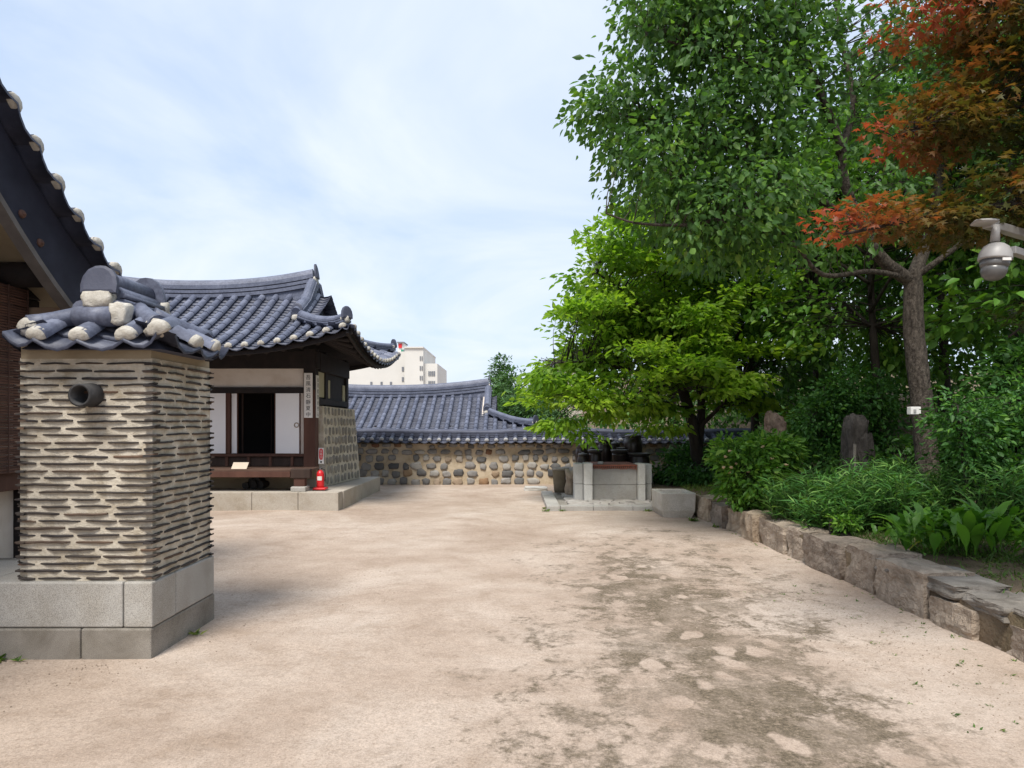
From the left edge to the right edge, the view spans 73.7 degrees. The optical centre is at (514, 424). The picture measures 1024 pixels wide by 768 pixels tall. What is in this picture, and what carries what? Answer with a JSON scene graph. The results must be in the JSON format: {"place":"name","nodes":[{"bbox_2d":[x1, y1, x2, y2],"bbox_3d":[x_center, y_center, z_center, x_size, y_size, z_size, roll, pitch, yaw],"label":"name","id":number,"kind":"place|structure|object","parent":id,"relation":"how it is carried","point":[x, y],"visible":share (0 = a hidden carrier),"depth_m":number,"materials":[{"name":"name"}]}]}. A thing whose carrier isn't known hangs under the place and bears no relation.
{"place":"outdoors","nodes":[
{"label":"outdoors","id":0,"kind":"place"},
{"bbox_2d":[349,342,446,384],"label":"city building","id":1,"kind":"structure","parent":0,"point":[414,365],"depth_m":132.00,"materials":[{"name":"white paint"}]},
{"bbox_2d":[0,0,998,401],"label":"sky","id":2,"kind":"structure","parent":0,"point":[410,152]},
{"bbox_2d":[0,484,1023,767],"bbox_3d":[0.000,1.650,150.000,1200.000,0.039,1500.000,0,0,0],"label":"ground","id":3,"kind":"structure","parent":0,"point":[578,662],"depth_m":4.66,"materials":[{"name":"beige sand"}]},
{"bbox_2d":[0,79,122,557],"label":"tiled house","id":4,"kind":"structure","parent":3,"relation":"on","point":[51,252],"depth_m":6.28,"materials":[{"name":"tile"}]},
{"bbox_2d":[0,265,228,659],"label":"chimney","id":5,"kind":"object","parent":3,"relation":"on","point":[114,559],"visible":1,"depth_m":4.86,"materials":[{"name":"stone"}]},
{"bbox_2d":[122,264,400,510],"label":"hanok house","id":6,"kind":"structure","parent":3,"relation":"on","point":[278,336],"depth_m":14.12,"materials":[{"name":"tile"}]},
{"bbox_2d":[210,393,226,452],"bbox_3d":[-6.347,-0.015,14.082,0.829,1.240,0.046,0,0,0],"label":"door","id":7,"kind":"structure","parent":6,"relation":"in","point":[218,416],"depth_m":14.07,"materials":[{"name":"paper"}]},
{"bbox_2d":[231,393,238,452],"bbox_3d":[-5.800,-0.015,14.147,0.144,1.240,0.046,0,0,0],"label":"door","id":8,"kind":"structure","parent":6,"relation":"in","point":[234,396],"depth_m":14.13,"materials":[{"name":"paper"}]},
{"bbox_2d":[231,462,248,468],"bbox_3d":[-5.373,0.811,13.367,0.300,0.123,0.135,0,0,0],"label":"notice card","id":9,"kind":"object","parent":6,"relation":"on","point":[239,465],"visible":1,"depth_m":13.36,"materials":[{"name":"white paper"}]},
{"bbox_2d":[241,477,269,489],"bbox_3d":[-5.226,1.185,13.789,0.450,0.246,0.343,0,0,0],"label":"firewood heap","id":10,"kind":"object","parent":6,"relation":"on","point":[257,482],"visible":0.98,"depth_m":13.68,"materials":[{"name":"black wood"}]},
{"bbox_2d":[275,393,300,452],"bbox_3d":[-4.680,-0.015,14.076,0.524,1.240,0.059,0,0,0],"label":"door","id":11,"kind":"structure","parent":6,"relation":"in","point":[287,405],"depth_m":14.07,"materials":[{"name":"paper"}]},
{"bbox_2d":[304,373,312,417],"bbox_3d":[-4.235,-0.590,14.019,0.175,0.920,0.022,0,0,0],"label":"calligraphy board","id":12,"kind":"object","parent":6,"relation":"attached to","point":[308,395],"visible":1,"depth_m":14.01,"materials":[{"name":"white wood"}]},
{"bbox_2d":[316,375,318,417],"bbox_3d":[-4.084,-0.570,14.150,0.022,0.880,0.170,0,0,0],"label":"calligraphy board","id":13,"kind":"object","parent":6,"relation":"attached to","point":[317,396],"visible":1,"depth_m":14.12,"materials":[{"name":"white wood"}]},
{"bbox_2d":[313,465,327,489],"bbox_3d":[-3.839,1.053,13.500,0.260,0.491,0.220,0,0,0],"label":"fire extinguisher","id":14,"kind":"object","parent":6,"relation":"on","point":[320,479],"visible":1,"depth_m":13.44,"materials":[{"name":"metal"}]},
{"bbox_2d":[318,448,323,463],"bbox_3d":[-3.985,0.655,14.064,0.110,0.330,0.013,0,0,0],"label":"extinguisher sign","id":15,"kind":"object","parent":6,"relation":"attached to","point":[320,455],"visible":1,"depth_m":14.06,"materials":[{"name":"white"}]},
{"bbox_2d":[349,375,538,428],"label":"hanok house","id":16,"kind":"structure","parent":3,"relation":"on","point":[471,404],"depth_m":22.61,"materials":[{"name":"tile"}]},
{"bbox_2d":[484,352,517,404],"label":"garden tree","id":17,"kind":"object","parent":3,"relation":"on","point":[504,366],"visible":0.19,"depth_m":43.69,"materials":[{"name":"green plant"}]},
{"bbox_2d":[0,507,1018,732],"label":"weeds","id":18,"kind":"object","parent":3,"relation":"on","point":[197,631],"visible":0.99,"depth_m":5.33,"materials":[{"name":"green plant"}]},
{"bbox_2d":[490,365,528,410],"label":"garden tree","id":19,"kind":"object","parent":3,"relation":"on","point":[505,385],"visible":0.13,"depth_m":37.72,"materials":[{"name":"green plant"}]},
{"bbox_2d":[497,388,553,422],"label":"garden tree","id":20,"kind":"object","parent":3,"relation":"on","point":[516,412],"visible":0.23,"depth_m":33.46,"materials":[{"name":"green plant"}]},
{"bbox_2d":[524,486,547,490],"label":"flat slab","id":21,"kind":"structure","parent":3,"relation":"on","point":[535,488],"depth_m":16.77,"materials":[{"name":"stone"}]},
{"bbox_2d":[356,428,750,484],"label":"yard wall","id":22,"kind":"structure","parent":3,"relation":"on","point":[392,456],"depth_m":18.59,"materials":[{"name":"stone"}]},
{"bbox_2d":[529,397,590,427],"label":"garden tree","id":23,"kind":"object","parent":3,"relation":"on","point":[555,413],"visible":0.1,"depth_m":35.54,"materials":[{"name":"green plant"}]},
{"bbox_2d":[541,491,653,510],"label":"paved platform","id":24,"kind":"structure","parent":3,"relation":"on","point":[553,501],"depth_m":13.33,"materials":[{"name":"stone"}]},
{"bbox_2d":[552,467,568,492],"bbox_3d":[1.043,1.278,15.550,0.380,0.555,0.377,0,0,0],"label":"clay pot","id":25,"kind":"object","parent":24,"relation":"on","point":[559,479],"visible":0.84,"depth_m":15.40,"materials":[{"name":"ceramic"}]},
{"bbox_2d":[564,469,573,494],"bbox_3d":[1.249,1.332,15.201,0.291,0.670,0.572,0,0,0],"label":"rough boulder","id":26,"kind":"object","parent":24,"relation":"on","point":[568,488],"visible":0.54,"depth_m":14.98,"materials":[{"name":"stone"}]},
{"bbox_2d":[573,462,651,500],"bbox_3d":[2.047,1.200,14.555,1.605,0.800,1.290,0,0,0],"label":"stone hearth","id":27,"kind":"object","parent":24,"relation":"on","point":[633,481],"visible":1,"depth_m":14.09,"materials":[{"name":"stone"}]},
{"bbox_2d":[562,466,653,484],"bbox_3d":[2.115,1.379,16.338,2.016,0.642,2.325,0,0,0],"label":"jar stand","id":28,"kind":"object","parent":3,"relation":"on","point":[570,468],"visible":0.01,"depth_m":16.32,"materials":[{"name":"stone"}]},
{"bbox_2d":[575,443,588,462],"bbox_3d":[1.649,0.775,16.700,0.355,0.631,0.355,0,0,0],"label":"storage jar","id":29,"kind":"object","parent":28,"relation":"on","point":[579,449],"visible":0.41,"depth_m":16.58,"materials":[{"name":"ceramic"}]},
{"bbox_2d":[577,452,588,462],"bbox_3d":[1.575,0.870,15.750,0.276,0.440,0.276,0,0,0],"label":"storage jar","id":30,"kind":"object","parent":28,"relation":"on","point":[582,457],"visible":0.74,"depth_m":15.65,"materials":[{"name":"ceramic"}]},
{"bbox_2d":[588,449,602,466],"bbox_3d":[1.855,0.839,15.700,0.343,0.501,0.343,0,0,0],"label":"storage jar","id":31,"kind":"object","parent":28,"relation":"on","point":[595,455],"visible":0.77,"depth_m":15.57,"materials":[{"name":"ceramic"}]},
{"bbox_2d":[597,439,612,466],"bbox_3d":[2.186,0.731,16.500,0.371,0.719,0.371,0,0,0],"label":"storage jar","id":32,"kind":"object","parent":28,"relation":"on","point":[606,453],"visible":0.51,"depth_m":16.35,"materials":[{"name":"ceramic"}]},
{"bbox_2d":[611,441,620,466],"bbox_3d":[2.507,0.757,17.000,0.298,0.665,0.298,0,0,0],"label":"storage jar","id":33,"kind":"object","parent":28,"relation":"on","point":[615,444],"visible":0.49,"depth_m":16.89,"materials":[{"name":"ceramic"}]},
{"bbox_2d":[611,449,627,466],"bbox_3d":[2.414,0.839,15.700,0.406,0.501,0.406,0,0,0],"label":"storage jar","id":34,"kind":"object","parent":28,"relation":"on","point":[619,455],"visible":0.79,"depth_m":15.55,"materials":[{"name":"ceramic"}]},
{"bbox_2d":[624,433,642,461],"bbox_3d":[2.849,0.658,16.400,0.451,0.864,0.451,0,0,0],"label":"storage jar","id":35,"kind":"object","parent":28,"relation":"on","point":[633,444],"visible":0.66,"depth_m":16.22,"materials":[{"name":"ceramic"}]},
{"bbox_2d":[627,453,650,466],"bbox_3d":[2.856,0.877,15.650,0.534,0.425,0.534,0,0,0],"label":"storage jar","id":36,"kind":"object","parent":28,"relation":"on","point":[638,457],"visible":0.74,"depth_m":15.46,"materials":[{"name":"ceramic"}]},
{"bbox_2d":[651,489,695,517],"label":"stone block","id":37,"kind":"structure","parent":3,"relation":"on","point":[675,503],"depth_m":12.00,"materials":[{"name":"stone"}]},
{"bbox_2d":[596,252,766,427],"bbox_3d":[4.944,-2.194,21.413,5.632,7.812,5.460,0,0,21],"label":"woodland tree","id":38,"kind":"object","parent":3,"relation":"on","point":[634,376],"visible":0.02,"depth_m":21.35,"materials":[{"name":"green plant"}]},
{"bbox_2d":[729,232,870,424],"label":"woodland tree","id":39,"kind":"object","parent":3,"relation":"on","point":[782,271],"visible":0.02,"depth_m":21.29,"materials":[{"name":"green plant"}]},
{"bbox_2d":[651,402,1023,651],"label":"planting bed","id":40,"kind":"object","parent":3,"relation":"on","point":[994,631],"visible":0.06,"depth_m":6.15,"materials":[{"name":"soil"}]},
{"bbox_2d":[501,193,823,468],"bbox_3d":[3.168,-1.818,14.386,6.925,6.294,4.818,0,0,0],"label":"bright tree","id":41,"kind":"object","parent":40,"relation":"on","point":[614,320],"visible":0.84,"depth_m":13.75,"materials":[{"name":"green plant"}]},
{"bbox_2d":[651,438,723,487],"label":"bush","id":42,"kind":"object","parent":40,"relation":"on","point":[678,470],"visible":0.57,"depth_m":15.09,"materials":[{"name":"green plant"}]},
{"bbox_2d":[702,425,818,513],"bbox_3d":[3.830,0.707,10.448,1.928,1.425,1.363,0,0,-27],"label":"peony shrub","id":43,"kind":"object","parent":40,"relation":"on","point":[747,463],"visible":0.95,"depth_m":10.21,"materials":[{"name":"green plant"}]},
{"bbox_2d":[660,167,862,431],"bbox_3d":[5.362,-2.392,15.871,4.876,6.926,4.539,0,0,0],"label":"woodland tree","id":44,"kind":"object","parent":40,"relation":"on","point":[785,373],"visible":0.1,"depth_m":15.07,"materials":[{"name":"green plant"}]},
{"bbox_2d":[764,410,786,481],"bbox_3d":[4.538,0.695,11.899,0.380,1.878,0.348,0,0,0],"label":"standing stone","id":45,"kind":"object","parent":40,"relation":"on","point":[774,420],"visible":0.2,"depth_m":11.82,"materials":[{"name":"grey stone"}]},
{"bbox_2d":[720,406,835,470],"bbox_3d":[5.507,0.455,13.681,3.042,1.731,2.064,0,0,0],"label":"bush","id":46,"kind":"object","parent":40,"relation":"on","point":[760,419],"visible":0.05,"depth_m":13.72,"materials":[{"name":"green plant"}]},
{"bbox_2d":[550,242,1023,434],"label":"thicket","id":47,"kind":"object","parent":40,"relation":"on","point":[729,419],"visible":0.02,"depth_m":20.15,"materials":[{"name":"green plant"}]},
{"bbox_2d":[553,0,1023,491],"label":"shade tree","id":48,"kind":"object","parent":40,"relation":"on","point":[682,32],"visible":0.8,"depth_m":8.55,"materials":[{"name":"green plant"}]},
{"bbox_2d":[907,407,920,414],"bbox_3d":[5.470,-0.184,9.376,0.140,0.105,0.168,0,0,0],"label":"utility box","id":49,"kind":"object","parent":48,"relation":"attached to","point":[913,411],"visible":0.96,"depth_m":9.30,"materials":[{"name":"paint"}]},
{"bbox_2d":[750,465,850,521],"bbox_3d":[3.962,0.962,9.290,1.444,0.788,1.484,0,0,0],"label":"reed clump","id":50,"kind":"object","parent":40,"relation":"on","point":[798,484],"visible":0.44,"depth_m":9.26,"materials":[{"name":"green plant"}]},
{"bbox_2d":[707,81,922,445],"bbox_3d":[7.654,-3.632,17.150,5.853,8.560,5.873,0,0,0],"label":"woodland tree","id":51,"kind":"object","parent":40,"relation":"on","point":[859,340],"visible":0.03,"depth_m":16.96,"materials":[{"name":"green plant"}]},
{"bbox_2d":[776,486,888,533],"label":"reed clump","id":52,"kind":"object","parent":40,"relation":"on","point":[816,517],"visible":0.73,"depth_m":8.26,"materials":[{"name":"green plant"}]},
{"bbox_2d":[822,509,863,535],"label":"leafy seedling","id":53,"kind":"object","parent":40,"relation":"on","point":[844,524],"visible":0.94,"depth_m":7.83,"materials":[{"name":"green plant"}]},
{"bbox_2d":[778,357,909,469],"bbox_3d":[5.945,-0.009,12.387,2.321,2.380,2.191,0,0,0],"label":"round shrub","id":54,"kind":"object","parent":40,"relation":"on","point":[821,429],"visible":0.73,"depth_m":11.99,"materials":[{"name":"green plant"}]},
{"bbox_2d":[676,438,1023,593],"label":"ground cover","id":55,"kind":"object","parent":40,"relation":"on","point":[1005,554],"visible":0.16,"depth_m":6.68,"materials":[{"name":"green plant"}]},
{"bbox_2d":[839,413,875,490],"bbox_3d":[5.593,0.574,11.177,0.469,1.516,0.473,0,0,0],"label":"standing stone","id":56,"kind":"object","parent":40,"relation":"on","point":[856,438],"visible":0.51,"depth_m":11.03,"materials":[{"name":"stone"}]},
{"bbox_2d":[803,450,925,517],"bbox_3d":[4.829,0.818,9.213,1.596,0.964,1.392,0,0,0],"label":"reed clump","id":57,"kind":"object","parent":40,"relation":"on","point":[885,465],"visible":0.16,"depth_m":9.21,"materials":[{"name":"green plant"}]},
{"bbox_2d":[717,57,1012,462],"bbox_3d":[6.948,-3.050,13.679,5.760,7.820,5.035,0,0,20],"label":"woodland tree","id":58,"kind":"object","parent":40,"relation":"on","point":[879,358],"visible":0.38,"depth_m":13.60,"materials":[{"name":"green plant"}]},
{"bbox_2d":[806,464,929,529],"bbox_3d":[4.407,0.924,8.655,1.456,0.850,1.333,0,0,41],"label":"reed clump","id":59,"kind":"object","parent":40,"relation":"on","point":[839,490],"visible":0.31,"depth_m":8.56,"materials":[{"name":"green plant"}]},
{"bbox_2d":[803,424,973,484],"bbox_3d":[6.355,0.612,11.269,2.723,1.295,1.981,0,0,45],"label":"bush","id":60,"kind":"object","parent":40,"relation":"on","point":[907,449],"visible":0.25,"depth_m":11.15,"materials":[{"name":"green plant"}]},
{"bbox_2d":[847,464,967,531],"bbox_3d":[4.746,0.899,8.168,1.250,0.829,1.302,0,0,0],"label":"reed clump","id":61,"kind":"object","parent":40,"relation":"on","point":[908,497],"visible":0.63,"depth_m":8.08,"materials":[{"name":"green plant"}]},
{"bbox_2d":[796,0,1023,337],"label":"maple tree","id":62,"kind":"object","parent":40,"relation":"on","point":[941,138],"visible":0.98,"depth_m":4.34,"materials":[{"name":"orange plant"}]},
{"bbox_2d":[871,510,955,553],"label":"broadleaf plant","id":63,"kind":"object","parent":40,"relation":"on","point":[908,520],"visible":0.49,"depth_m":6.86,"materials":[{"name":"green plant"}]},
{"bbox_2d":[817,26,1019,421],"bbox_3d":[9.480,-4.101,15.100,5.528,8.719,6.301,0,0,21],"label":"woodland tree","id":64,"kind":"object","parent":40,"relation":"on","point":[941,296],"visible":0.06,"depth_m":14.96,"materials":[{"name":"green plant"}]},
{"bbox_2d":[892,462,976,515],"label":"reed clump","id":65,"kind":"object","parent":40,"relation":"on","point":[933,476],"visible":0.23,"depth_m":8.79,"materials":[{"name":"green plant"}]},
{"bbox_2d":[870,499,1023,556],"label":"broadleaf plant","id":66,"kind":"object","parent":40,"relation":"on","point":[964,527],"visible":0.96,"depth_m":6.56,"materials":[{"name":"green plant"}]},
{"bbox_2d":[872,6,1023,336],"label":"woodland tree","id":67,"kind":"object","parent":40,"relation":"on","point":[1016,334],"depth_m":17.07,"materials":[{"name":"green plant"}]},
{"bbox_2d":[875,87,1023,350],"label":"woodland tree","id":68,"kind":"object","parent":40,"relation":"on","point":[960,255],"visible":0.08,"depth_m":12.02,"materials":[{"name":"green plant"}]},
{"bbox_2d":[883,35,1023,355],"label":"woodland tree","id":69,"kind":"object","parent":40,"relation":"on","point":[981,299],"visible":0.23,"depth_m":10.06,"materials":[{"name":"green plant"}]},
{"bbox_2d":[899,41,1020,283],"bbox_3d":[10.835,-4.831,13.268,5.608,9.330,6.589,0,0,-35],"label":"woodland tree","id":70,"kind":"object","parent":40,"relation":"on","point":[958,266],"visible":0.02,"depth_m":13.46,"materials":[{"name":"green plant"}]},
{"bbox_2d":[909,372,1023,508],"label":"spreading shrub","id":71,"kind":"object","parent":40,"relation":"on","point":[998,440],"visible":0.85,"depth_m":7.84,"materials":[{"name":"green plant"}]},
{"bbox_2d":[930,497,1023,554],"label":"broadleaf plant","id":72,"kind":"object","parent":40,"relation":"on","point":[990,516],"visible":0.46,"depth_m":6.59,"materials":[{"name":"green plant"}]},
{"bbox_2d":[951,459,1023,537],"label":"reed clump","id":73,"kind":"object","parent":40,"relation":"on","point":[1016,495],"visible":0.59,"depth_m":7.25,"materials":[{"name":"green plant"}]},
{"bbox_2d":[957,331,1023,428],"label":"vine mound","id":74,"kind":"object","parent":40,"relation":"on","point":[1007,361],"visible":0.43,"depth_m":9.25,"materials":[{"name":"green plant"}]},
{"bbox_2d":[1009,527,1023,550],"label":"leafy seedling","id":75,"kind":"object","parent":40,"relation":"on","point":[1015,538],"visible":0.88,"depth_m":6.24,"materials":[{"name":"green plant"}]},
{"bbox_2d":[695,494,1023,662],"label":"retaining wall","id":76,"kind":"structure","parent":3,"relation":"on","point":[902,578],"depth_m":6.32,"materials":[{"name":"stone"}]},
{"bbox_2d":[538,373,582,417],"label":"city building","id":77,"kind":"structure","parent":0,"point":[579,412],"depth_m":95.00,"materials":[{"name":"white concrete"}]},
{"bbox_2d":[576,373,990,428],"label":"wooded hill","id":78,"kind":"structure","parent":0,"point":[749,423],"depth_m":28.29,"materials":[{"name":"plant"}]},
{"bbox_2d":[803,186,978,406],"bbox_3d":[12.090,-3.421,22.515,6.549,10.243,6.672,0,0,-24],"label":"woodland tree","id":79,"kind":"object","parent":78,"relation":"on","point":[849,352],"visible":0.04,"depth_m":22.27,"materials":[{"name":"green plant"}]},
{"bbox_2d":[970,218,1023,280],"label":"security camera","id":80,"kind":"object","parent":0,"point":[995,257],"visible":1,"depth_m":4.07,"materials":[{"name":"paint"}]}
]}

